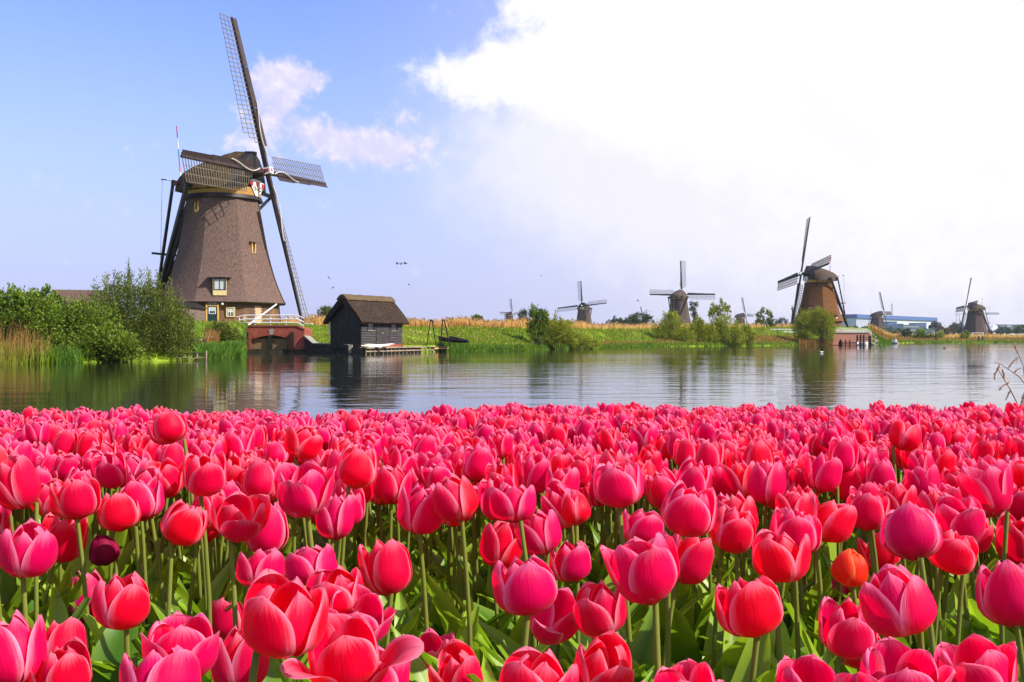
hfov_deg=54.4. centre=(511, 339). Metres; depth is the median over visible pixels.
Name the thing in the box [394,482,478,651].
tulip
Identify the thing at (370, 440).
tulip
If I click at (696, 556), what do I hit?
tulip
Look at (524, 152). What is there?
sky
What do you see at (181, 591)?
tulip
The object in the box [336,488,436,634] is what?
tulip
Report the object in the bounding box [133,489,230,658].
tulip
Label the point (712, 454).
tulip
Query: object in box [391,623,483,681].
tulip
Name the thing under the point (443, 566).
tulip
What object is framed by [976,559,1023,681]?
tulip
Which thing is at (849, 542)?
tulip
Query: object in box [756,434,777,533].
tulip
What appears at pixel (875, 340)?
rubble slope
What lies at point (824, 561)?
tulip
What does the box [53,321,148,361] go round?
elder bush
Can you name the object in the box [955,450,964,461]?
tulip
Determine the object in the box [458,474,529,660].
tulip
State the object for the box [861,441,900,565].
tulip
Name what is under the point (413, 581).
tulip
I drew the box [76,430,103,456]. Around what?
tulip
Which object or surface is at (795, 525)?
tulip
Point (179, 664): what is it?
tulip
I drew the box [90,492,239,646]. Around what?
tulip
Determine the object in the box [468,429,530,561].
tulip
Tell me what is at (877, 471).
tulip
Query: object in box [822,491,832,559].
tulip
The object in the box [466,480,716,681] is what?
tulip
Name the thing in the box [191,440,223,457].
tulip
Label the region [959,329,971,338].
bush
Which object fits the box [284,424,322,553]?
tulip
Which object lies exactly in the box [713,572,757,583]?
tulip
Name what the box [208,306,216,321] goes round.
door
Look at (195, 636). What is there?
tulip
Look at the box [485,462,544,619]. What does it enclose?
tulip
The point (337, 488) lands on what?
tulip
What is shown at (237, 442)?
tulip
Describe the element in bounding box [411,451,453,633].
tulip
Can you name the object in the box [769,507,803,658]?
tulip
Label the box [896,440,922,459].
tulip
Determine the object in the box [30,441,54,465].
tulip
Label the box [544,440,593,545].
tulip
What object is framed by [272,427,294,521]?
tulip
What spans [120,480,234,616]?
tulip
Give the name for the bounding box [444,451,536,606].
tulip
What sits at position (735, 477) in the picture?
tulip
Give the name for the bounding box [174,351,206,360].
broken jetty
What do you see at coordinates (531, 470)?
tulip
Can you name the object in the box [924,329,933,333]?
house
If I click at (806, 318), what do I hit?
pollard willow
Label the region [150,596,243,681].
tulip
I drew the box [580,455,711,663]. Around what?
tulip
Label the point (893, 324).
office building
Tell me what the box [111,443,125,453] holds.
tulip
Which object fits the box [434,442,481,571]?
tulip
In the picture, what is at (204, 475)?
tulip
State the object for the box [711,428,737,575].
tulip
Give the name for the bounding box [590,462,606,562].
tulip
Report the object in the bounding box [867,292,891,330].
windmill
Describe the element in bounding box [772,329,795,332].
white fence
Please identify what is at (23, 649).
tulip
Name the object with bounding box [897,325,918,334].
office building
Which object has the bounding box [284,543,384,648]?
tulip
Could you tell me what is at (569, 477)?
tulip
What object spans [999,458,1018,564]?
tulip
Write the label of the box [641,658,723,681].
tulip
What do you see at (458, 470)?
tulip
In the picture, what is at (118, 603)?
tulip
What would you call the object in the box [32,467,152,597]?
tulip
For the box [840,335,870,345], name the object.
mooring jetty
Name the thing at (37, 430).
distant tulip heads
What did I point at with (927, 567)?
tulip
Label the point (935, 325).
tree
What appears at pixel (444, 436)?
tulip
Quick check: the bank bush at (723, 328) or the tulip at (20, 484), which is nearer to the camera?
the tulip at (20, 484)
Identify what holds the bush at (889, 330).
on the bank ground at (266, 337)
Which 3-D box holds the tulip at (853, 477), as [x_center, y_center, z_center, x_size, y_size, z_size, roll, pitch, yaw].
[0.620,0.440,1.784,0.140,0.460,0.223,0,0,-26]
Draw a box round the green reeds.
[0,336,55,365]
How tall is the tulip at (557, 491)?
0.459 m
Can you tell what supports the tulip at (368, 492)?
on the flower bed soil
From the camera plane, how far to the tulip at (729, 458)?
1.86 m
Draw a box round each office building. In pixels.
[884,321,896,331]
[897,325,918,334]
[909,323,925,328]
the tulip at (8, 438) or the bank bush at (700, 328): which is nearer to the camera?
the tulip at (8, 438)
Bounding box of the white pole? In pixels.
[249,304,276,324]
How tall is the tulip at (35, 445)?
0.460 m
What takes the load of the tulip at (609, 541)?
on the flower bed soil
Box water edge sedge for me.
[21,320,1023,363]
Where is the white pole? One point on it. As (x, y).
(263, 313)
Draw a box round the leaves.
[0,465,1023,681]
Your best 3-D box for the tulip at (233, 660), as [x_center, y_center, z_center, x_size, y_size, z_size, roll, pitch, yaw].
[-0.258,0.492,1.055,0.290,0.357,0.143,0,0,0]
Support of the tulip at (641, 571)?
on the flower bed soil
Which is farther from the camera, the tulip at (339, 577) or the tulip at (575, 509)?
the tulip at (575, 509)
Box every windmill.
[152,13,327,323]
[500,299,522,319]
[557,281,606,324]
[649,261,714,324]
[734,297,753,323]
[777,217,849,326]
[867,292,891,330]
[956,277,990,333]
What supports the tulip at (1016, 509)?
on the flower bed soil
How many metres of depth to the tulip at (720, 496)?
1.58 m
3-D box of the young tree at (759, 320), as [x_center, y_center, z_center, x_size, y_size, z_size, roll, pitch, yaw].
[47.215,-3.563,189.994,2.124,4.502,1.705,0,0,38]
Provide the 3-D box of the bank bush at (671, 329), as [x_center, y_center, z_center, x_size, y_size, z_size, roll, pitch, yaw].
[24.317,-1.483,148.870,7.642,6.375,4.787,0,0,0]
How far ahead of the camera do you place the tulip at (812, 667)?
0.85 m
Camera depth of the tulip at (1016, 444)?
1.96 m
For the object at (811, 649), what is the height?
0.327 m
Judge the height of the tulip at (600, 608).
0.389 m
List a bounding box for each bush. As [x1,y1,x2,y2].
[0,282,57,348]
[13,289,122,361]
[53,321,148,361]
[202,317,247,350]
[469,313,482,318]
[562,329,600,348]
[606,317,629,324]
[624,310,654,324]
[652,309,696,341]
[686,314,717,341]
[705,316,747,345]
[740,322,758,345]
[882,326,898,333]
[893,327,905,333]
[901,328,912,336]
[912,328,925,338]
[925,333,934,338]
[935,330,944,338]
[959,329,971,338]
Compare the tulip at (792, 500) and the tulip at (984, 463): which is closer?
the tulip at (792, 500)
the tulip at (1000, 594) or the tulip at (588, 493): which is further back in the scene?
the tulip at (588, 493)
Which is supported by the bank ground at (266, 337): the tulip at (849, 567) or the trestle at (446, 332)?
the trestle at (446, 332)
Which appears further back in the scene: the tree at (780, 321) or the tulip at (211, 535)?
the tree at (780, 321)
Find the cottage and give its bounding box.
[45,290,124,316]
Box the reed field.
[281,314,1023,337]
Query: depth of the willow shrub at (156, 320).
48.22 m
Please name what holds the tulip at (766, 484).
on the flower bed soil
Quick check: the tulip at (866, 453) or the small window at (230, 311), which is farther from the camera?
the small window at (230, 311)
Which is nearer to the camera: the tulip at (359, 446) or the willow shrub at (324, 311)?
the tulip at (359, 446)
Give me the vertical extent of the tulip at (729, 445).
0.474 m
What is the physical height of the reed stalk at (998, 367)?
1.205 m
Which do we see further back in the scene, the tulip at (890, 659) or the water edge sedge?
the water edge sedge
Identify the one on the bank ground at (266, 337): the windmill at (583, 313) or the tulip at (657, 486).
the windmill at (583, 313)
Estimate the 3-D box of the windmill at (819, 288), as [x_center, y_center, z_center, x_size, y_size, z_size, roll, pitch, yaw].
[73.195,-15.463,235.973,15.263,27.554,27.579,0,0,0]
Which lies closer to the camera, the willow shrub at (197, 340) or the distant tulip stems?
the distant tulip stems
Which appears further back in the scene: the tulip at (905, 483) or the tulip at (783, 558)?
the tulip at (905, 483)
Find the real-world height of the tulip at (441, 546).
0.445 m
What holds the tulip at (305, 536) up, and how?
on the flower bed soil
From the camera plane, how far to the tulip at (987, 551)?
1.78 m
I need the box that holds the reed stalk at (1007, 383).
[997,368,1018,405]
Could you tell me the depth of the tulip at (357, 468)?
1.47 m
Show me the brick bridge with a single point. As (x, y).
(294, 342)
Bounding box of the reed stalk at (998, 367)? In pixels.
[994,362,1023,382]
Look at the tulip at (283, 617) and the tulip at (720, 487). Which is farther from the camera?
the tulip at (720, 487)
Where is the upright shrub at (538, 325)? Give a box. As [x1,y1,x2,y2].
[525,303,549,346]
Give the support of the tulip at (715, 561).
on the flower bed soil
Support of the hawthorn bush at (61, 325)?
on the bank ground at (266, 337)
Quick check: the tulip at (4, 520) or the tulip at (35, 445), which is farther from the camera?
the tulip at (35, 445)
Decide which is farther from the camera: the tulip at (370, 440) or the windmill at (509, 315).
the windmill at (509, 315)
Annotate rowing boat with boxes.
[438,336,469,342]
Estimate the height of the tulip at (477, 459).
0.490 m
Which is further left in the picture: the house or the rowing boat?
the rowing boat
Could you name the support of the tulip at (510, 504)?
on the flower bed soil
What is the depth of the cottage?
65.48 m
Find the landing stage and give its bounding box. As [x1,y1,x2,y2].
[426,346,447,351]
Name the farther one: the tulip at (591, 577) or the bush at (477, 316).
the bush at (477, 316)
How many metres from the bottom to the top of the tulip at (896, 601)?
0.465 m
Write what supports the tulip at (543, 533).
on the flower bed soil
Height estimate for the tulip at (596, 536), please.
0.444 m
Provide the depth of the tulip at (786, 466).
1.82 m
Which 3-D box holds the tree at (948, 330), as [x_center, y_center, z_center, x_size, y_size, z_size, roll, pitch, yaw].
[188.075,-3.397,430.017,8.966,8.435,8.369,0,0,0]
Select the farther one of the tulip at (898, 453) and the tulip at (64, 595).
the tulip at (898, 453)
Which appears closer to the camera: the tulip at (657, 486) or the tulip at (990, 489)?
the tulip at (990, 489)
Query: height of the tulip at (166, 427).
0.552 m
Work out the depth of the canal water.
25.73 m
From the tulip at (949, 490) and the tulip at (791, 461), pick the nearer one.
the tulip at (949, 490)
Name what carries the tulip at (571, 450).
on the flower bed soil
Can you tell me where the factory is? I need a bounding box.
[841,314,937,328]
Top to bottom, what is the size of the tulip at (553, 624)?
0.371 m
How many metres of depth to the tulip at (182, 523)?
1.33 m
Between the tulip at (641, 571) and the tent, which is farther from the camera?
the tent
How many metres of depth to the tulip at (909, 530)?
1.04 m
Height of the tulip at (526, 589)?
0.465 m
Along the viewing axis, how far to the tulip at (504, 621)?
1.66 m
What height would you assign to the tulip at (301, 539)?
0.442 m
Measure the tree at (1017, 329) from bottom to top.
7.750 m
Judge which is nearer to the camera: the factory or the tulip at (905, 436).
the tulip at (905, 436)
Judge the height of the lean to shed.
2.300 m
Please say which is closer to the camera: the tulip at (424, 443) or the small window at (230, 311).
the tulip at (424, 443)
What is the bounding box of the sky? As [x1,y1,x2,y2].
[0,0,1023,334]
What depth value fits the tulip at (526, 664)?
0.78 m
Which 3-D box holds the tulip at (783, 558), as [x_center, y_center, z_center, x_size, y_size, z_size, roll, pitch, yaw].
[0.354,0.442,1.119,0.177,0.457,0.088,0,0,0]
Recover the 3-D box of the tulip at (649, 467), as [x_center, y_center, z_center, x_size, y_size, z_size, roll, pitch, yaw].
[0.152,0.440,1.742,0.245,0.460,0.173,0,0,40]
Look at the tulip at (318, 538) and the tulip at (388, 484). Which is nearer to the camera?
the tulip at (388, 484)
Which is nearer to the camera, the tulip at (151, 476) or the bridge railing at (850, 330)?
the tulip at (151, 476)
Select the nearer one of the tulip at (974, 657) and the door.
the tulip at (974, 657)
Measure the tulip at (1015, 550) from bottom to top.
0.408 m
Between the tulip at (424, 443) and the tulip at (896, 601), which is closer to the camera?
the tulip at (896, 601)
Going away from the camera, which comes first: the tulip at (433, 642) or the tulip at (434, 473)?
the tulip at (433, 642)
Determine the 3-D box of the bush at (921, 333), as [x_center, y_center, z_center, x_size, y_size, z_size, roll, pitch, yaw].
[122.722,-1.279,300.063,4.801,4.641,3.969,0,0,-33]
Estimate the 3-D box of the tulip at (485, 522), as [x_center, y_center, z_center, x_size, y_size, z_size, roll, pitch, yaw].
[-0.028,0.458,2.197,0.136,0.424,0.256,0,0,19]
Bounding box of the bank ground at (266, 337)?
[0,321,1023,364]
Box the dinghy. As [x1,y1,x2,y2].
[857,342,867,345]
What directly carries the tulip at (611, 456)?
on the flower bed soil
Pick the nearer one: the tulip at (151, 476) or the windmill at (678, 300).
the tulip at (151, 476)
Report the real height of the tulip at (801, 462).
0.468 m
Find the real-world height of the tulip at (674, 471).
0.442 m
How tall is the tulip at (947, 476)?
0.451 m
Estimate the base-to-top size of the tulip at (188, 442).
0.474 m
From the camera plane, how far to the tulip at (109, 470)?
1.72 m
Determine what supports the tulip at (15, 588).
on the flower bed soil
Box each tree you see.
[517,308,529,319]
[689,299,699,322]
[707,298,731,325]
[754,311,764,324]
[761,307,770,326]
[766,310,775,326]
[774,316,788,324]
[928,320,941,333]
[937,326,957,334]
[949,321,964,333]
[992,324,1014,333]
[1011,324,1023,333]
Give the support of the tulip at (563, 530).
on the flower bed soil
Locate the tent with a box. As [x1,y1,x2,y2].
[990,325,1004,333]
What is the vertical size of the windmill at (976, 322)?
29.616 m
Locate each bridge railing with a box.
[237,315,303,325]
[835,329,871,335]
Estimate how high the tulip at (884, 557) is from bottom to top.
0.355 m
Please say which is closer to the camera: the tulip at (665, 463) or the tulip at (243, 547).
the tulip at (243, 547)
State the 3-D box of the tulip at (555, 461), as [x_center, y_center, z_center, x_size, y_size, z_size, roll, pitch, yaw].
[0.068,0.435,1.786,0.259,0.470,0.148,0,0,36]
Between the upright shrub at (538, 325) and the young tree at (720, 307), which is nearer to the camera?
the upright shrub at (538, 325)
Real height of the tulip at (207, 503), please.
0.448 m
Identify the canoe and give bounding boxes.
[361,345,387,346]
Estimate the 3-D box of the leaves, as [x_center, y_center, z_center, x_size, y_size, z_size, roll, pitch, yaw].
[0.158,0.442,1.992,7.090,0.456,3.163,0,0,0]
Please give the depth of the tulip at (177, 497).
1.93 m
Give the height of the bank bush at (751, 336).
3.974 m
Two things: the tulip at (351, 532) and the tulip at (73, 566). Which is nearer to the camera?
the tulip at (73, 566)
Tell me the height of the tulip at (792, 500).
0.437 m
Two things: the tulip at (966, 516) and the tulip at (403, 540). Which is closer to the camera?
the tulip at (966, 516)
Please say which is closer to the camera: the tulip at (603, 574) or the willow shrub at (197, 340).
the tulip at (603, 574)
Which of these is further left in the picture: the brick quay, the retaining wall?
the retaining wall
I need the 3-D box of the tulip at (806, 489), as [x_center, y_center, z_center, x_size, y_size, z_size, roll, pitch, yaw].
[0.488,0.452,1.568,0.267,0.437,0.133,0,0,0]
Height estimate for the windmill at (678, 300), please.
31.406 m
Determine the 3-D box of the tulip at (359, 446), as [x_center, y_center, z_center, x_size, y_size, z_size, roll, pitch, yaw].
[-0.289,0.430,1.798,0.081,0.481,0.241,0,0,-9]
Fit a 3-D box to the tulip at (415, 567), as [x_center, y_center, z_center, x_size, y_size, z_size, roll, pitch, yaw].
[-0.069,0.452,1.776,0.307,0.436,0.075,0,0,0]
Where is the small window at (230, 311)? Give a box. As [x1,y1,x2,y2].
[226,307,234,316]
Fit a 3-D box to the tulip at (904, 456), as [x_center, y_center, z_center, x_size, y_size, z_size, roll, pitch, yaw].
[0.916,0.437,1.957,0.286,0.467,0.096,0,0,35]
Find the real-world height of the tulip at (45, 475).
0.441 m
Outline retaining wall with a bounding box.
[303,336,352,353]
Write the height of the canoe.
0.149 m
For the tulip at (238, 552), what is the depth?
1.97 m
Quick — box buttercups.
[409,326,595,343]
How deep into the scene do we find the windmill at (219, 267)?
86.94 m
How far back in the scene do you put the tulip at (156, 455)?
1.96 m
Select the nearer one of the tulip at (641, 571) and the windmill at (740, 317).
the tulip at (641, 571)
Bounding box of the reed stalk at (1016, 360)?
[1006,345,1023,372]
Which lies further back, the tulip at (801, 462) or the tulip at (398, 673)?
the tulip at (801, 462)
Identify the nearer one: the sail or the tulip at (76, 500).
the tulip at (76, 500)
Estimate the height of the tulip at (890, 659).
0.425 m
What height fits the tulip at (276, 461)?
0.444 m
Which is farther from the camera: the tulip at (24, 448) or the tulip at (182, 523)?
the tulip at (24, 448)
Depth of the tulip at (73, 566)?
1.64 m
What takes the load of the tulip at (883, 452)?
on the flower bed soil
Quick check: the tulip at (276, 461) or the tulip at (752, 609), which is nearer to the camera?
the tulip at (752, 609)
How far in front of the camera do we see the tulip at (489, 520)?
1.95 m
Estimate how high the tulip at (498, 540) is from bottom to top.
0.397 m
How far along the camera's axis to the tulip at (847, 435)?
2.13 m
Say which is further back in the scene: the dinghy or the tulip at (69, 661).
the dinghy
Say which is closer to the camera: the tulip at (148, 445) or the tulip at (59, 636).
the tulip at (59, 636)
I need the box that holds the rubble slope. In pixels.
[871,334,877,344]
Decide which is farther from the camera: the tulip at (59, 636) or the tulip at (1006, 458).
the tulip at (1006, 458)
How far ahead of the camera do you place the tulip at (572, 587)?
1.70 m
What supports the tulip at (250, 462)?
on the flower bed soil
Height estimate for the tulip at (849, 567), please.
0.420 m
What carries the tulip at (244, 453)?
on the flower bed soil
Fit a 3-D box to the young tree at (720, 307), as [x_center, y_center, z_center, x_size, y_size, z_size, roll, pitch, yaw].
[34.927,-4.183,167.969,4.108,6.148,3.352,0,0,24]
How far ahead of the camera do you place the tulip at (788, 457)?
1.96 m
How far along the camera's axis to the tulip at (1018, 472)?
1.70 m
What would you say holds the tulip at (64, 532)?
on the flower bed soil
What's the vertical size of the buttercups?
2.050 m
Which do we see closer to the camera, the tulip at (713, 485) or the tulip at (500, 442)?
the tulip at (713, 485)
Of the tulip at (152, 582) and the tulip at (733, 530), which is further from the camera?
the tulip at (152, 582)
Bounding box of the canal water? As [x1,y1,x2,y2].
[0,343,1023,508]
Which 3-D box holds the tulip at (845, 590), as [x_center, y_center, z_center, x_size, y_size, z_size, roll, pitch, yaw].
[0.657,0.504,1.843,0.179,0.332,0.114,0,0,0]
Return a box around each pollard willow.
[790,308,821,341]
[809,306,837,343]
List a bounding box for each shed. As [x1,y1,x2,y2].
[172,301,206,320]
[323,294,409,347]
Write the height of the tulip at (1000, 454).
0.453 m
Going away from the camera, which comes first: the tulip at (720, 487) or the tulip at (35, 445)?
the tulip at (720, 487)
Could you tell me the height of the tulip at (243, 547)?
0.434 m
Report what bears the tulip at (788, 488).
on the flower bed soil
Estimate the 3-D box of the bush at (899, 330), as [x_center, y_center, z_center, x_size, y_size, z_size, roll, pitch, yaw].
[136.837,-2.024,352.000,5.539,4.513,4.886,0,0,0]
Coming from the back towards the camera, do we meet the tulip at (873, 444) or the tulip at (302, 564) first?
the tulip at (873, 444)
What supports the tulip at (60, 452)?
on the flower bed soil
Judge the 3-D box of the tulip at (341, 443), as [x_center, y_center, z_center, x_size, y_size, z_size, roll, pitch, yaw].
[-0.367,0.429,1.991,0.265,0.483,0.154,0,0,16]
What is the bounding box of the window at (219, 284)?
[208,275,231,294]
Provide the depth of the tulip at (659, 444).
2.13 m
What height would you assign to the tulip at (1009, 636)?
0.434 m
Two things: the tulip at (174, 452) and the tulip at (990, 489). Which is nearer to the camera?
the tulip at (990, 489)
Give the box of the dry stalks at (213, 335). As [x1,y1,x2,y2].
[0,320,1023,364]
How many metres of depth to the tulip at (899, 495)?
1.52 m
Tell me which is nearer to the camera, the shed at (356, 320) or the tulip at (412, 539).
the tulip at (412, 539)
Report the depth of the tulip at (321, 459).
1.85 m
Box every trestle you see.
[426,320,435,344]
[440,320,449,345]
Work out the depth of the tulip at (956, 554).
1.18 m
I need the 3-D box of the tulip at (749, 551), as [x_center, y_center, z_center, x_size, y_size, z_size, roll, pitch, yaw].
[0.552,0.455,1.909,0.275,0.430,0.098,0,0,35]
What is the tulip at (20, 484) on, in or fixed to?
on the flower bed soil
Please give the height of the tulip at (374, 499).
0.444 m
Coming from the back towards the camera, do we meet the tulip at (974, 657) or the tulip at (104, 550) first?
the tulip at (104, 550)
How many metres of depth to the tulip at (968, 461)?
1.87 m
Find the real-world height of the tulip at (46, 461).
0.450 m
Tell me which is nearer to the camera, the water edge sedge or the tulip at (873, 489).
the tulip at (873, 489)
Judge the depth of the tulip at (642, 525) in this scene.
1.43 m
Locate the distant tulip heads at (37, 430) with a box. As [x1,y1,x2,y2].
[0,401,1023,469]
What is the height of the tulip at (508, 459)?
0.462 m
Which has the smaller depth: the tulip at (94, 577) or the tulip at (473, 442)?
the tulip at (94, 577)
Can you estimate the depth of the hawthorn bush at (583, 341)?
104.74 m
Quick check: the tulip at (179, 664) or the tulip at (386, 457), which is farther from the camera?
the tulip at (386, 457)
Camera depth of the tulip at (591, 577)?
1.93 m
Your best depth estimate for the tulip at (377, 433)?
2.09 m
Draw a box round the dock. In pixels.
[352,346,425,353]
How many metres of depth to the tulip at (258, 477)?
1.47 m
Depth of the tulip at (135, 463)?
1.82 m
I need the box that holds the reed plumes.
[280,314,1011,335]
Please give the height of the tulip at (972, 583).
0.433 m
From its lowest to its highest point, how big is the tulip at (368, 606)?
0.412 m
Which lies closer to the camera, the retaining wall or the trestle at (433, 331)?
the retaining wall
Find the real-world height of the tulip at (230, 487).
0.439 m
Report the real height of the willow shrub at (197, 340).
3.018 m
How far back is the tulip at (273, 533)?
1.43 m
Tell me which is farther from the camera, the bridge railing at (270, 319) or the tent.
the tent
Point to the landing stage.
(436, 348)
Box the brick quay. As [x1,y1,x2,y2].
[827,332,870,344]
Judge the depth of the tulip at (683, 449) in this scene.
1.91 m
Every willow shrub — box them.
[86,257,199,360]
[177,307,201,351]
[315,303,331,317]
[541,309,581,349]
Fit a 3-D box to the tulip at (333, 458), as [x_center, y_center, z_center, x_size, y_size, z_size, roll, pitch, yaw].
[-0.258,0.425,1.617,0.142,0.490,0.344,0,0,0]
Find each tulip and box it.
[0,432,19,530]
[0,445,17,463]
[0,452,68,630]
[0,505,69,616]
[0,507,10,620]
[0,567,14,596]
[0,591,11,608]
[0,609,46,681]
[1,439,122,548]
[2,512,88,623]
[5,512,16,611]
[12,478,92,613]
[15,510,18,522]
[19,441,36,517]
[27,450,197,601]
[28,636,91,681]
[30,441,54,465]
[31,535,204,659]
[32,466,64,577]
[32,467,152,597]
[32,616,87,657]
[34,452,66,567]
[39,474,100,654]
[41,453,83,576]
[45,465,163,629]
[52,429,77,454]
[55,450,74,456]
[69,552,180,630]
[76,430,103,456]
[82,449,113,538]
[89,440,131,576]
[90,490,225,681]
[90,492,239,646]
[92,571,149,657]
[96,453,152,585]
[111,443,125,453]
[119,644,200,681]
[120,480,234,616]
[122,427,157,572]
[124,450,176,580]
[129,435,162,562]
[129,455,218,599]
[130,457,220,589]
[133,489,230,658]
[138,499,211,681]
[139,610,219,676]
[146,411,201,601]
[147,442,216,618]
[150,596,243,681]
[153,451,299,658]
[154,444,225,581]
[161,480,242,620]
[164,547,250,613]
[174,436,197,548]
[175,494,236,583]
[183,502,239,601]
[186,495,216,575]
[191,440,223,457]
[197,432,226,570]
[210,624,269,681]
[211,491,270,628]
[213,543,239,600]
[214,440,288,568]
[220,458,283,574]
[222,452,250,600]
[224,427,254,544]
[227,420,299,535]
[228,448,304,548]
[236,547,288,678]
[237,499,274,593]
[239,457,275,605]
[241,460,405,609]
[241,568,328,681]
[245,449,296,559]
[245,500,288,551]
[262,460,336,681]
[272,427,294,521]
[275,582,396,681]
[279,493,353,681]
[280,613,423,681]
[281,537,411,681]
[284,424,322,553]
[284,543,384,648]
[289,437,396,552]
[291,463,352,559]
[300,525,303,547]
[302,444,377,655]
[305,479,341,546]
[306,565,363,612]
[308,448,332,543]
[311,443,377,546]
[322,466,335,545]
[326,450,356,570]
[329,442,364,586]
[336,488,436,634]
[337,437,358,548]
[340,553,436,608]
[355,433,381,539]
[360,426,443,543]
[362,483,373,546]
[365,464,411,635]
[365,646,410,681]
[368,460,381,537]
[371,465,415,560]
[383,441,471,566]
[384,446,469,584]
[387,431,471,579]
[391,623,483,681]
[392,441,443,574]
[393,485,476,556]
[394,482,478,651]
[402,628,549,679]
[406,433,439,551]
[410,468,446,598]
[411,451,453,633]
[411,482,495,573]
[412,443,496,636]
[414,480,513,646]
[419,587,577,672]
[421,459,471,608]
[423,519,491,574]
[426,426,453,576]
[432,473,497,680]
[433,458,501,567]
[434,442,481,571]
[439,442,479,550]
[443,518,466,616]
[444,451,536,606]
[449,455,478,603]
[453,446,581,587]
[456,436,481,546]
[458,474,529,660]
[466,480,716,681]
[467,452,576,560]
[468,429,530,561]
[470,442,542,569]
[478,454,591,618]
[478,489,590,681]
[479,461,643,672]
[479,521,522,669]
[480,452,550,622]
[481,459,505,535]
[483,440,528,581]
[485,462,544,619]
[489,483,536,647]
[492,553,557,647]
[498,646,578,681]
[506,463,574,593]
[514,509,647,674]
[520,451,539,512]
[541,478,615,593]
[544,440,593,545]
[545,465,606,588]
[545,540,644,672]
[549,454,569,588]
[560,533,713,681]
[561,444,590,532]
[561,521,599,583]
[562,427,621,541]
[570,482,613,597]
[572,442,618,582]
[573,579,654,681]
[574,630,633,681]
[575,508,663,611]
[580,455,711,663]
[583,478,613,564]
[586,454,612,582]
[589,453,633,555]
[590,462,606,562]
[596,455,629,583]
[597,448,697,609]
[600,531,679,673]
[606,438,637,538]
[614,458,671,604]
[624,434,672,538]
[630,460,656,620]
[631,490,758,664]
[633,505,773,681]
[634,444,661,510]
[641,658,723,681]
[644,467,675,593]
[656,459,668,514]
[666,427,715,575]
[671,494,856,666]
[672,468,677,476]
[673,438,699,532]
[673,533,727,578]
[691,440,724,590]
[697,492,814,657]
[698,460,840,632]
[698,463,730,616]
[704,467,715,592]
[706,479,795,587]
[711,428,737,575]
[712,433,771,576]
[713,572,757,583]
[715,575,783,681]
[718,439,739,557]
[725,446,754,570]
[734,439,774,578]
[741,451,842,629]
[746,548,751,559]
[747,460,785,576]
[747,484,851,645]
[752,529,810,662]
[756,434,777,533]
[767,455,795,529]
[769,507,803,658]
[770,506,821,658]
[772,448,782,514]
[775,490,809,631]
[776,463,820,588]
[776,653,857,681]
[778,452,827,599]
[782,441,808,459]
[783,454,797,462]
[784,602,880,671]
[789,458,810,591]
[806,435,858,630]
[811,541,845,572]
[818,596,877,673]
[821,444,901,567]
[821,452,855,549]
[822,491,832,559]
[826,531,900,598]
[829,432,855,442]
[831,548,850,600]
[831,549,868,663]
[832,461,912,567]
[837,480,917,648]
[846,490,898,640]
[849,482,929,651]
[855,482,962,630]
[857,636,955,681]
[859,564,936,649]
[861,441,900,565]
[862,456,1000,636]
[868,440,888,451]
[877,445,888,460]
[879,501,942,657]
[888,419,934,587]
[895,489,946,647]
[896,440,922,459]
[900,440,998,558]
[902,474,989,609]
[903,464,956,648]
[907,449,934,571]
[911,516,987,646]
[914,517,998,652]
[916,451,934,580]
[921,494,985,644]
[925,444,955,474]
[925,466,974,596]
[927,524,978,645]
[934,633,1017,681]
[941,483,1023,604]
[953,460,1021,681]
[954,457,976,580]
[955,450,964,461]
[965,454,1007,472]
[969,434,999,563]
[969,571,975,600]
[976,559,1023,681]
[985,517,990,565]
[989,432,1023,569]
[991,435,1023,571]
[994,453,1023,567]
[994,512,1023,636]
[996,442,1003,459]
[998,625,1023,664]
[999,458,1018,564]
[1011,458,1023,488]
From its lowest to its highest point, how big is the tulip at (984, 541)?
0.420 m
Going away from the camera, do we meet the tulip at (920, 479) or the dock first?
the tulip at (920, 479)
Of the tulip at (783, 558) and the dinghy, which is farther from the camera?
the dinghy
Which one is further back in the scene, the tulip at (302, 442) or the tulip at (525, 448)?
the tulip at (525, 448)
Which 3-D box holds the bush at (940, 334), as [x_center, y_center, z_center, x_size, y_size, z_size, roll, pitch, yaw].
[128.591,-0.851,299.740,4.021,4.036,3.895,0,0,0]
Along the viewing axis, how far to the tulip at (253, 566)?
1.27 m
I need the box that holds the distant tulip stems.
[11,459,997,554]
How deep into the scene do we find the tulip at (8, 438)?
2.14 m
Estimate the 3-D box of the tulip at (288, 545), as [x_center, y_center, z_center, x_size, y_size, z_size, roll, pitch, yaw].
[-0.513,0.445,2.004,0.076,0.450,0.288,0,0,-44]
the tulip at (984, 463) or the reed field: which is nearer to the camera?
the tulip at (984, 463)
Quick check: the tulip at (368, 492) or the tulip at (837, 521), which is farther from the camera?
the tulip at (368, 492)
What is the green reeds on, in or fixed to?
in the canal water
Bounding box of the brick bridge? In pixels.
[246,325,311,352]
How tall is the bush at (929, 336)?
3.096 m
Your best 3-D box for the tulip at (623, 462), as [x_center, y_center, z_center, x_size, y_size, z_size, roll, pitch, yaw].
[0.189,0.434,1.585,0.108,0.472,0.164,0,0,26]
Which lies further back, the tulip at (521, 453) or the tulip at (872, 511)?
the tulip at (521, 453)
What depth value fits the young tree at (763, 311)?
193.83 m

